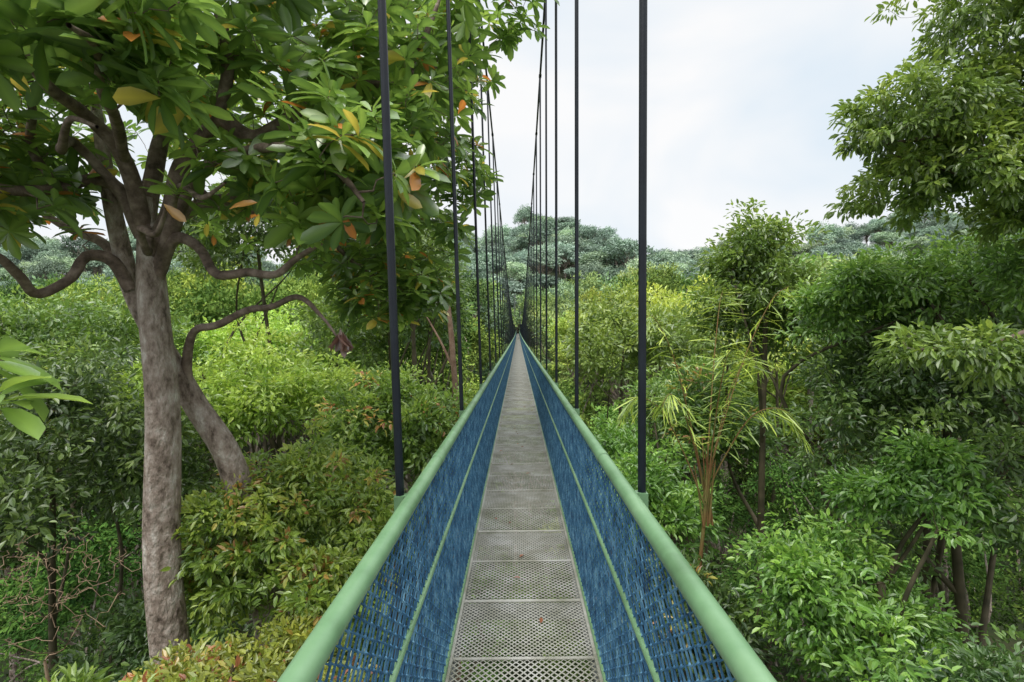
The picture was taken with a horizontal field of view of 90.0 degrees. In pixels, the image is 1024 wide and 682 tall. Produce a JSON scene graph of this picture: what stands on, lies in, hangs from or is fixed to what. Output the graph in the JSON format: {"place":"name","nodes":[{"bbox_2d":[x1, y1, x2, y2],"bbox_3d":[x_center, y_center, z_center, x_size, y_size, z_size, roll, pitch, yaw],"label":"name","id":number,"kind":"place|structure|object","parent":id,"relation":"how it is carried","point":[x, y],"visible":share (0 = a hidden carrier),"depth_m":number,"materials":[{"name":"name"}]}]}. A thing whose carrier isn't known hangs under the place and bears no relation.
{"place":"outdoors","nodes":[
{"label":"outdoors","id":0,"kind":"place"},
{"bbox_2d":[0,235,1023,681],"bbox_3d":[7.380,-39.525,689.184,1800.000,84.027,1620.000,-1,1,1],"label":"ground","id":1,"kind":"structure","parent":0,"point":[786,669],"depth_m":35.44,"materials":[{"name":"brown soil"}]},
{"bbox_2d":[0,268,35,309],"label":"rainforest tree","id":2,"kind":"object","parent":1,"relation":"on","point":[13,285],"visible":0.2,"depth_m":71.11,"materials":[{"name":"green plant"}]},
{"bbox_2d":[0,467,62,610],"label":"rainforest tree","id":3,"kind":"object","parent":1,"relation":"on","point":[4,566],"visible":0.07,"depth_m":22.23,"materials":[{"name":"green plant"}]},
{"bbox_2d":[0,568,115,681],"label":"rainforest tree","id":4,"kind":"object","parent":1,"relation":"on","point":[20,665],"visible":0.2,"depth_m":16.62,"materials":[{"name":"green plant"}]},
{"bbox_2d":[16,283,101,311],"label":"rainforest tree","id":5,"kind":"object","parent":1,"relation":"on","point":[59,294],"visible":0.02,"depth_m":57.74,"materials":[{"name":"green plant"}]},
{"bbox_2d":[0,357,123,681],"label":"rainforest tree","id":6,"kind":"object","parent":1,"relation":"on","point":[14,666],"visible":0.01,"depth_m":24.33,"materials":[{"name":"green plant"}]},
{"bbox_2d":[0,295,125,479],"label":"rainforest tree","id":7,"kind":"object","parent":1,"relation":"on","point":[69,328],"depth_m":37.67,"materials":[{"name":"green plant"}]},
{"bbox_2d":[31,273,107,302],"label":"rainforest tree","id":8,"kind":"object","parent":1,"relation":"on","point":[55,280],"visible":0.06,"depth_m":63.27,"materials":[{"name":"green plant"}]},
{"bbox_2d":[0,529,140,681],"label":"bare shrub","id":9,"kind":"object","parent":1,"relation":"on","point":[47,677],"visible":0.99,"depth_m":5.01,"materials":[{"name":"brown plant"}]},
{"bbox_2d":[41,272,119,495],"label":"rainforest tree","id":10,"kind":"object","parent":1,"relation":"on","point":[96,289],"visible":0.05,"depth_m":51.38,"materials":[{"name":"green plant"}]},
{"bbox_2d":[39,469,135,666],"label":"rainforest tree","id":11,"kind":"object","parent":1,"relation":"on","point":[81,526],"visible":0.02,"depth_m":25.21,"materials":[{"name":"green plant"}]},
{"bbox_2d":[60,295,140,584],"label":"rainforest tree","id":12,"kind":"object","parent":1,"relation":"on","point":[78,316],"visible":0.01,"depth_m":34.58,"materials":[{"name":"green plant"}]},
{"bbox_2d":[0,455,214,602],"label":"rainforest tree","id":13,"kind":"object","parent":1,"relation":"on","point":[107,529],"visible":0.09,"depth_m":21.55,"materials":[{"name":"green plant"}]},
{"bbox_2d":[0,275,216,636],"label":"rainforest tree","id":14,"kind":"object","parent":1,"relation":"on","point":[14,324],"visible":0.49,"depth_m":18.03,"materials":[{"name":"green plant"}]},
{"bbox_2d":[0,495,219,676],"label":"rainforest tree","id":15,"kind":"object","parent":1,"relation":"on","point":[81,602],"visible":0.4,"depth_m":13.75,"materials":[{"name":"green plant"}]},
{"bbox_2d":[38,660,195,681],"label":"forest shrub","id":16,"kind":"object","parent":1,"relation":"on","point":[70,673],"visible":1,"depth_m":3.50,"materials":[{"name":"green plant"}]},
{"bbox_2d":[0,331,239,674],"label":"rainforest tree","id":17,"kind":"object","parent":1,"relation":"on","point":[105,440],"visible":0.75,"depth_m":9.24,"materials":[{"name":"green plant"}]},
{"bbox_2d":[37,298,202,599],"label":"rainforest tree","id":18,"kind":"object","parent":1,"relation":"on","point":[172,318],"visible":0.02,"depth_m":24.25,"materials":[{"name":"green plant"}]},
{"bbox_2d":[23,580,253,681],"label":"rainforest tree","id":19,"kind":"object","parent":1,"relation":"on","point":[131,646],"visible":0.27,"depth_m":9.01,"materials":[{"name":"green plant"}]},
{"bbox_2d":[65,439,222,564],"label":"rainforest tree","id":20,"kind":"object","parent":1,"relation":"on","point":[208,490],"visible":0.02,"depth_m":24.75,"materials":[{"name":"green plant"}]},
{"bbox_2d":[110,267,194,308],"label":"rainforest tree","id":21,"kind":"object","parent":1,"relation":"on","point":[170,274],"visible":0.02,"depth_m":62.78,"materials":[{"name":"green plant"}]},
{"bbox_2d":[113,278,197,316],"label":"rainforest tree","id":22,"kind":"object","parent":1,"relation":"on","point":[172,289],"visible":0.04,"depth_m":49.10,"materials":[{"name":"green plant"}]},
{"bbox_2d":[181,325,244,489],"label":"rainforest tree","id":23,"kind":"object","parent":1,"relation":"on","point":[199,438],"visible":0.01,"depth_m":33.20,"materials":[{"name":"green plant"}]},
{"bbox_2d":[173,257,257,371],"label":"rainforest tree","id":24,"kind":"object","parent":1,"relation":"on","point":[191,278],"visible":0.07,"depth_m":35.18,"materials":[{"name":"green plant"}]},
{"bbox_2d":[84,314,372,644],"bbox_3d":[-6.301,8.461,13.033,6.785,18.367,6.190,-1,1,1],"label":"rainforest tree","id":25,"kind":"object","parent":1,"relation":"on","point":[286,385],"visible":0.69,"depth_m":11.50,"materials":[{"name":"green plant"}]},
{"bbox_2d":[172,270,315,478],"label":"rainforest tree","id":26,"kind":"object","parent":1,"relation":"on","point":[215,304],"visible":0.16,"depth_m":25.61,"materials":[{"name":"green plant"}]},
{"bbox_2d":[158,172,331,589],"bbox_3d":[-7.098,6.325,15.087,6.674,22.552,4.757,-1,1,1],"label":"rainforest tree","id":27,"kind":"object","parent":1,"relation":"on","point":[233,238],"visible":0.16,"depth_m":14.61,"materials":[{"name":"green plant"}]},
{"bbox_2d":[118,606,379,681],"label":"rainforest tree","id":28,"kind":"object","parent":1,"relation":"on","point":[267,662],"visible":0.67,"depth_m":5.02,"materials":[{"name":"green plant"}]},
{"bbox_2d":[219,451,335,546],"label":"rainforest tree","id":29,"kind":"object","parent":1,"relation":"on","point":[306,497],"visible":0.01,"depth_m":26.80,"materials":[{"name":"green plant"}]},
{"bbox_2d":[174,302,384,476],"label":"rainforest tree","id":30,"kind":"object","parent":1,"relation":"on","point":[219,334],"visible":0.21,"depth_m":21.00,"materials":[{"name":"green plant"}]},
{"bbox_2d":[0,0,559,663],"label":"broadleaf tree","id":31,"kind":"object","parent":1,"relation":"on","point":[92,64],"visible":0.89,"depth_m":5.42,"materials":[{"name":"green plant"}]},
{"bbox_2d":[136,471,425,661],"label":"rainforest tree","id":32,"kind":"object","parent":1,"relation":"on","point":[349,575],"visible":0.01,"depth_m":16.77,"materials":[{"name":"green plant"}]},
{"bbox_2d":[160,418,422,669],"bbox_3d":[-2.938,9.417,7.025,3.430,16.629,3.284,-1,1,1],"label":"rainforest tree","id":33,"kind":"object","parent":1,"relation":"on","point":[217,568],"visible":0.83,"depth_m":6.38,"materials":[{"name":"green plant"}]},
{"bbox_2d":[229,270,385,515],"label":"rainforest tree","id":34,"kind":"object","parent":1,"relation":"on","point":[307,287],"visible":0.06,"depth_m":30.83,"materials":[{"name":"green plant"}]},
{"bbox_2d":[284,270,339,480],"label":"rainforest tree","id":35,"kind":"object","parent":1,"relation":"on","point":[313,277],"visible":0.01,"depth_m":46.65,"materials":[{"name":"green plant"}]},
{"bbox_2d":[278,278,401,521],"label":"rainforest tree","id":36,"kind":"object","parent":1,"relation":"on","point":[293,290],"visible":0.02,"depth_m":38.13,"materials":[{"name":"green plant"}]},
{"bbox_2d":[284,284,473,635],"bbox_3d":[-4.821,6.988,19.589,6.826,20.924,7.820,-2,2,-29],"label":"rainforest tree","id":37,"kind":"object","parent":1,"relation":"on","point":[369,338],"visible":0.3,"depth_m":17.77,"materials":[{"name":"green plant"}]},
{"bbox_2d":[313,489,452,670],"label":"rainforest tree","id":38,"kind":"object","parent":1,"relation":"on","point":[317,541],"visible":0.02,"depth_m":21.57,"materials":[{"name":"green plant"}]},
{"bbox_2d":[297,297,477,680],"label":"rainforest tree","id":39,"kind":"object","parent":1,"relation":"on","point":[437,356],"visible":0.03,"depth_m":23.62,"materials":[{"name":"green plant"}]},
{"bbox_2d":[334,217,466,680],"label":"rainforest tree","id":40,"kind":"object","parent":1,"relation":"on","point":[427,245],"visible":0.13,"depth_m":13.56,"materials":[{"name":"green plant"}]},
{"bbox_2d":[312,364,503,681],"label":"rainforest tree","id":41,"kind":"object","parent":1,"relation":"on","point":[424,415],"visible":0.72,"depth_m":10.04,"materials":[{"name":"green plant"}]},
{"bbox_2d":[384,239,476,660],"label":"rainforest tree","id":42,"kind":"object","parent":1,"relation":"on","point":[409,338],"visible":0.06,"depth_m":16.79,"materials":[{"name":"green plant"}]},
{"bbox_2d":[379,347,485,541],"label":"rainforest tree","id":43,"kind":"object","parent":1,"relation":"on","point":[474,385],"visible":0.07,"depth_m":34.57,"materials":[{"name":"green plant"}]},
{"bbox_2d":[346,595,526,681],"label":"rainforest tree","id":44,"kind":"object","parent":1,"relation":"on","point":[477,670],"visible":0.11,"depth_m":15.97,"materials":[{"name":"green plant"}]},
{"bbox_2d":[406,289,476,390],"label":"rainforest tree","id":45,"kind":"object","parent":1,"relation":"on","point":[462,339],"visible":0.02,"depth_m":43.61,"materials":[{"name":"green plant"}]},
{"bbox_2d":[426,305,460,681],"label":"tree trunk","id":46,"kind":"object","parent":1,"relation":"on","point":[452,360],"visible":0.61,"depth_m":12.20,"materials":[{"name":"brown plant"}]},
{"bbox_2d":[406,559,533,663],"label":"rainforest tree","id":47,"kind":"object","parent":1,"relation":"on","point":[488,590],"visible":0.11,"depth_m":21.91,"materials":[{"name":"green plant"}]},
{"bbox_2d":[444,316,503,390],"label":"rainforest tree","id":48,"kind":"object","parent":1,"relation":"on","point":[484,349],"visible":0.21,"depth_m":51.97,"materials":[{"name":"green plant"}]},
{"bbox_2d":[451,275,499,395],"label":"rainforest tree","id":49,"kind":"object","parent":1,"relation":"on","point":[473,288],"visible":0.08,"depth_m":61.21,"materials":[{"name":"green plant"}]},
{"bbox_2d":[2,248,952,450],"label":"distant forest","id":50,"kind":"object","parent":1,"relation":"on","point":[567,296],"visible":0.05,"depth_m":100.31,"materials":[{"name":"green plant"}]},
{"bbox_2d":[468,367,488,395],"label":"rainforest tree","id":51,"kind":"object","parent":1,"relation":"on","point":[483,379],"visible":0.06,"depth_m":65.34,"materials":[{"name":"green plant"}]},
{"bbox_2d":[440,513,518,670],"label":"rainforest tree","id":52,"kind":"object","parent":1,"relation":"on","point":[493,553],"visible":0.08,"depth_m":25.61,"materials":[{"name":"green plant"}]},
{"bbox_2d":[464,309,496,375],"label":"rainforest tree","id":53,"kind":"object","parent":1,"relation":"on","point":[486,322],"visible":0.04,"depth_m":73.25,"materials":[{"name":"green plant"}]},
{"bbox_2d":[0,205,1023,328],"bbox_3d":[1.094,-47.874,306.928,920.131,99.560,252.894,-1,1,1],"label":"hill forest","id":54,"kind":"object","parent":1,"relation":"on","point":[601,252],"visible":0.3,"depth_m":272.16,"materials":[{"name":"green plant"}]},
{"bbox_2d":[495,416,536,567],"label":"rainforest tree","id":55,"kind":"object","parent":1,"relation":"on","point":[513,485],"visible":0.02,"depth_m":37.09,"materials":[{"name":"green plant"}]},
{"bbox_2d":[504,397,541,529],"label":"rainforest tree","id":56,"kind":"object","parent":1,"relation":"on","point":[523,427],"visible":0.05,"depth_m":42.97,"materials":[{"name":"green plant"}]},
{"bbox_2d":[277,0,776,681],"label":"suspension bridge","id":57,"kind":"structure","parent":1,"relation":"on","point":[489,412],"depth_m":2.89,"materials":[{"name":"green paint"}]},
{"bbox_2d":[495,398,583,681],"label":"fallen leaves","id":58,"kind":"object","parent":57,"relation":"on","point":[540,619],"visible":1,"depth_m":3.87,"materials":[{"name":"brown plant"}]},
{"bbox_2d":[496,424,590,598],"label":"rainforest tree","id":59,"kind":"object","parent":1,"relation":"on","point":[532,476],"visible":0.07,"depth_m":29.27,"materials":[{"name":"green plant"}]},
{"bbox_2d":[542,362,564,380],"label":"rainforest tree","id":60,"kind":"object","parent":1,"relation":"on","point":[551,372],"visible":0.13,"depth_m":71.10,"materials":[{"name":"green plant"}]},
{"bbox_2d":[558,378,583,406],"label":"rainforest tree","id":61,"kind":"object","parent":1,"relation":"on","point":[567,391],"visible":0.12,"depth_m":53.56,"materials":[{"name":"green plant"}]},
{"bbox_2d":[545,310,602,394],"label":"rainforest tree","id":62,"kind":"object","parent":1,"relation":"on","point":[561,326],"visible":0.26,"depth_m":72.53,"materials":[{"name":"green plant"}]},
{"bbox_2d":[491,532,662,655],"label":"rainforest tree","id":63,"kind":"object","parent":1,"relation":"on","point":[563,589],"visible":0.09,"depth_m":20.19,"materials":[{"name":"green plant"}]},
{"bbox_2d":[519,505,634,595],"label":"rainforest tree","id":64,"kind":"object","parent":1,"relation":"on","point":[543,524],"visible":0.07,"depth_m":27.61,"materials":[{"name":"green plant"}]},
{"bbox_2d":[565,393,598,473],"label":"rainforest tree","id":65,"kind":"object","parent":1,"relation":"on","point":[568,397],"visible":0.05,"depth_m":44.95,"materials":[{"name":"green plant"}]},
{"bbox_2d":[498,611,672,681],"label":"rainforest tree","id":66,"kind":"object","parent":1,"relation":"on","point":[565,672],"visible":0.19,"depth_m":16.34,"materials":[{"name":"green plant"}]},
{"bbox_2d":[539,491,635,642],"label":"rainforest tree","id":67,"kind":"object","parent":1,"relation":"on","point":[563,544],"visible":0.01,"depth_m":22.45,"materials":[{"name":"green plant"}]},
{"bbox_2d":[579,284,627,405],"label":"rainforest tree","id":68,"kind":"object","parent":1,"relation":"on","point":[585,293],"visible":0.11,"depth_m":66.36,"materials":[{"name":"green plant"}]},
{"bbox_2d":[558,303,676,442],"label":"rainforest tree","id":69,"kind":"object","parent":1,"relation":"on","point":[587,410],"visible":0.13,"depth_m":31.03,"materials":[{"name":"green plant"}]},
{"bbox_2d":[579,262,684,447],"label":"rainforest tree","id":70,"kind":"object","parent":1,"relation":"on","point":[657,280],"visible":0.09,"depth_m":37.75,"materials":[{"name":"green plant"}]},
{"bbox_2d":[558,277,712,597],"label":"rainforest tree","id":71,"kind":"object","parent":1,"relation":"on","point":[616,333],"visible":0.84,"depth_m":16.68,"materials":[{"name":"green plant"}]},
{"bbox_2d":[610,274,665,297],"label":"rainforest tree","id":72,"kind":"object","parent":1,"relation":"on","point":[623,285],"visible":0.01,"depth_m":69.16,"materials":[{"name":"green plant"}]},
{"bbox_2d":[548,413,730,664],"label":"rainforest tree","id":73,"kind":"object","parent":1,"relation":"on","point":[670,505],"visible":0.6,"depth_m":9.31,"materials":[{"name":"green plant"}]},
{"bbox_2d":[596,275,697,398],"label":"rainforest tree","id":74,"kind":"object","parent":1,"relation":"on","point":[679,277],"visible":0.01,"depth_m":40.32,"materials":[{"name":"green plant"}]},
{"bbox_2d":[586,363,728,636],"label":"rainforest tree","id":75,"kind":"object","parent":1,"relation":"on","point":[613,414],"visible":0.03,"depth_m":26.18,"materials":[{"name":"green plant"}]},
{"bbox_2d":[582,547,783,681],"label":"forest shrub","id":76,"kind":"object","parent":1,"relation":"on","point":[744,627],"visible":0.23,"depth_m":6.85,"materials":[{"name":"green plant"}]},
{"bbox_2d":[659,461,708,619],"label":"rainforest tree","id":77,"kind":"object","parent":1,"relation":"on","point":[678,535],"depth_m":26.34,"materials":[{"name":"green plant"}]},
{"bbox_2d":[670,267,714,294],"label":"rainforest tree","id":78,"kind":"object","parent":1,"relation":"on","point":[689,284],"visible":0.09,"depth_m":71.03,"materials":[{"name":"green plant"}]},
{"bbox_2d":[666,347,726,476],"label":"rainforest tree","id":79,"kind":"object","parent":1,"relation":"on","point":[692,369],"depth_m":42.04,"materials":[{"name":"green plant"}]},
{"bbox_2d":[614,353,789,681],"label":"rainforest tree","id":80,"kind":"object","parent":1,"relation":"on","point":[696,382],"visible":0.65,"depth_m":11.61,"materials":[{"name":"green plant"}]},
{"bbox_2d":[613,286,813,672],"bbox_3d":[3.042,8.393,7.851,2.664,18.428,1.821,-1,1,-17],"label":"rattan palm","id":81,"kind":"object","parent":1,"relation":"on","point":[706,516],"visible":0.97,"depth_m":7.58,"materials":[{"name":"green plant"}]},
{"bbox_2d":[617,274,812,672],"bbox_3d":[7.859,7.194,21.672,7.672,19.969,6.676,-1,2,-18],"label":"rainforest tree","id":82,"kind":"object","parent":1,"relation":"on","point":[666,301],"visible":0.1,"depth_m":20.27,"materials":[{"name":"green plant"}]},
{"bbox_2d":[708,350,742,504],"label":"rainforest tree","id":83,"kind":"object","parent":1,"relation":"on","point":[726,466],"depth_m":46.88,"materials":[{"name":"brown plant"}]},
{"bbox_2d":[659,455,827,667],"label":"rainforest tree","id":84,"kind":"object","parent":1,"relation":"on","point":[733,509],"visible":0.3,"depth_m":21.06,"materials":[{"name":"green plant"}]},
{"bbox_2d":[662,197,843,681],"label":"rainforest tree","id":85,"kind":"object","parent":1,"relation":"on","point":[756,278],"visible":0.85,"depth_m":10.46,"materials":[{"name":"green plant"}]},
{"bbox_2d":[708,341,803,539],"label":"rainforest tree","id":86,"kind":"object","parent":1,"relation":"on","point":[754,376],"visible":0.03,"depth_m":38.66,"materials":[{"name":"green plant"}]},
{"bbox_2d":[713,445,829,640],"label":"rainforest tree","id":87,"kind":"object","parent":1,"relation":"on","point":[743,477],"visible":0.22,"depth_m":26.94,"materials":[{"name":"green plant"}]},
{"bbox_2d":[677,238,874,672],"bbox_3d":[12.151,6.106,24.627,9.824,21.845,8.345,-1,1,1],"label":"rainforest tree","id":88,"kind":"object","parent":1,"relation":"on","point":[776,374],"visible":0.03,"depth_m":23.92,"materials":[{"name":"green plant"}]},
{"bbox_2d":[721,363,867,517],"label":"rainforest tree","id":89,"kind":"object","parent":1,"relation":"on","point":[815,433],"visible":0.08,"depth_m":28.76,"materials":[{"name":"green plant"}]},
{"bbox_2d":[740,443,898,676],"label":"rainforest tree","id":90,"kind":"object","parent":1,"relation":"on","point":[784,482],"visible":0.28,"depth_m":20.45,"materials":[{"name":"green plant"}]},
{"bbox_2d":[792,449,863,626],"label":"rainforest tree","id":91,"kind":"object","parent":1,"relation":"on","point":[824,487],"visible":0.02,"depth_m":26.05,"materials":[{"name":"green plant"}]},
{"bbox_2d":[716,318,941,635],"bbox_3d":[15.816,6.920,27.730,10.401,18.004,10.770,-2,2,-38],"label":"rainforest tree","id":92,"kind":"object","parent":1,"relation":"on","point":[772,399],"visible":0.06,"depth_m":25.95,"materials":[{"name":"green plant"}]},
{"bbox_2d":[718,519,950,681],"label":"rainforest tree","id":93,"kind":"object","parent":1,"relation":"on","point":[743,576],"visible":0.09,"depth_m":16.10,"materials":[{"name":"green plant"}]},
{"bbox_2d":[718,420,1023,681],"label":"rainforest tree","id":94,"kind":"object","parent":1,"relation":"on","point":[818,589],"visible":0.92,"depth_m":6.10,"materials":[{"name":"green plant"}]},
{"bbox_2d":[768,315,975,470],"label":"rainforest tree","id":95,"kind":"object","parent":1,"relation":"on","point":[784,363],"visible":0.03,"depth_m":29.74,"materials":[{"name":"green plant"}]},
{"bbox_2d":[748,281,1023,639],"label":"rainforest tree","id":96,"kind":"object","parent":1,"relation":"on","point":[915,399],"visible":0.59,"depth_m":7.50,"materials":[{"name":"green plant"}]},
{"bbox_2d":[772,227,1023,665],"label":"rainforest tree","id":97,"kind":"object","parent":1,"relation":"on","point":[876,286],"visible":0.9,"depth_m":7.60,"materials":[{"name":"green plant"}]},
{"bbox_2d":[807,623,1023,681],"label":"rainforest tree","id":98,"kind":"object","parent":1,"relation":"on","point":[1000,670],"visible":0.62,"depth_m":5.10,"materials":[{"name":"green plant"}]},
{"bbox_2d":[818,473,1023,657],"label":"rainforest tree","id":99,"kind":"object","parent":1,"relation":"on","point":[970,592],"visible":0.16,"depth_m":15.96,"materials":[{"name":"green plant"}]},
{"bbox_2d":[823,0,1023,393],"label":"overhanging tree","id":100,"kind":"object","parent":1,"relation":"on","point":[947,156],"visible":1,"depth_m":5.83,"materials":[{"name":"green plant"}]},
{"bbox_2d":[859,513,1017,609],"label":"rainforest tree","id":101,"kind":"object","parent":1,"relation":"on","point":[964,568],"visible":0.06,"depth_m":19.85,"materials":[{"name":"green plant"}]},
{"bbox_2d":[941,301,1023,591],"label":"rainforest tree","id":102,"kind":"object","parent":1,"relation":"on","point":[997,337],"depth_m":30.57,"materials":[{"name":"green plant"}]},
{"bbox_2d":[980,468,1023,622],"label":"rainforest tree","id":103,"kind":"object","parent":1,"relation":"on","point":[1020,575],"visible":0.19,"depth_m":16.13,"materials":[{"name":"green plant"}]},
{"bbox_2d":[0,0,1023,268],"label":"sky","id":104,"kind":"structure","parent":0,"point":[740,93],"materials":[{"name":"white"}]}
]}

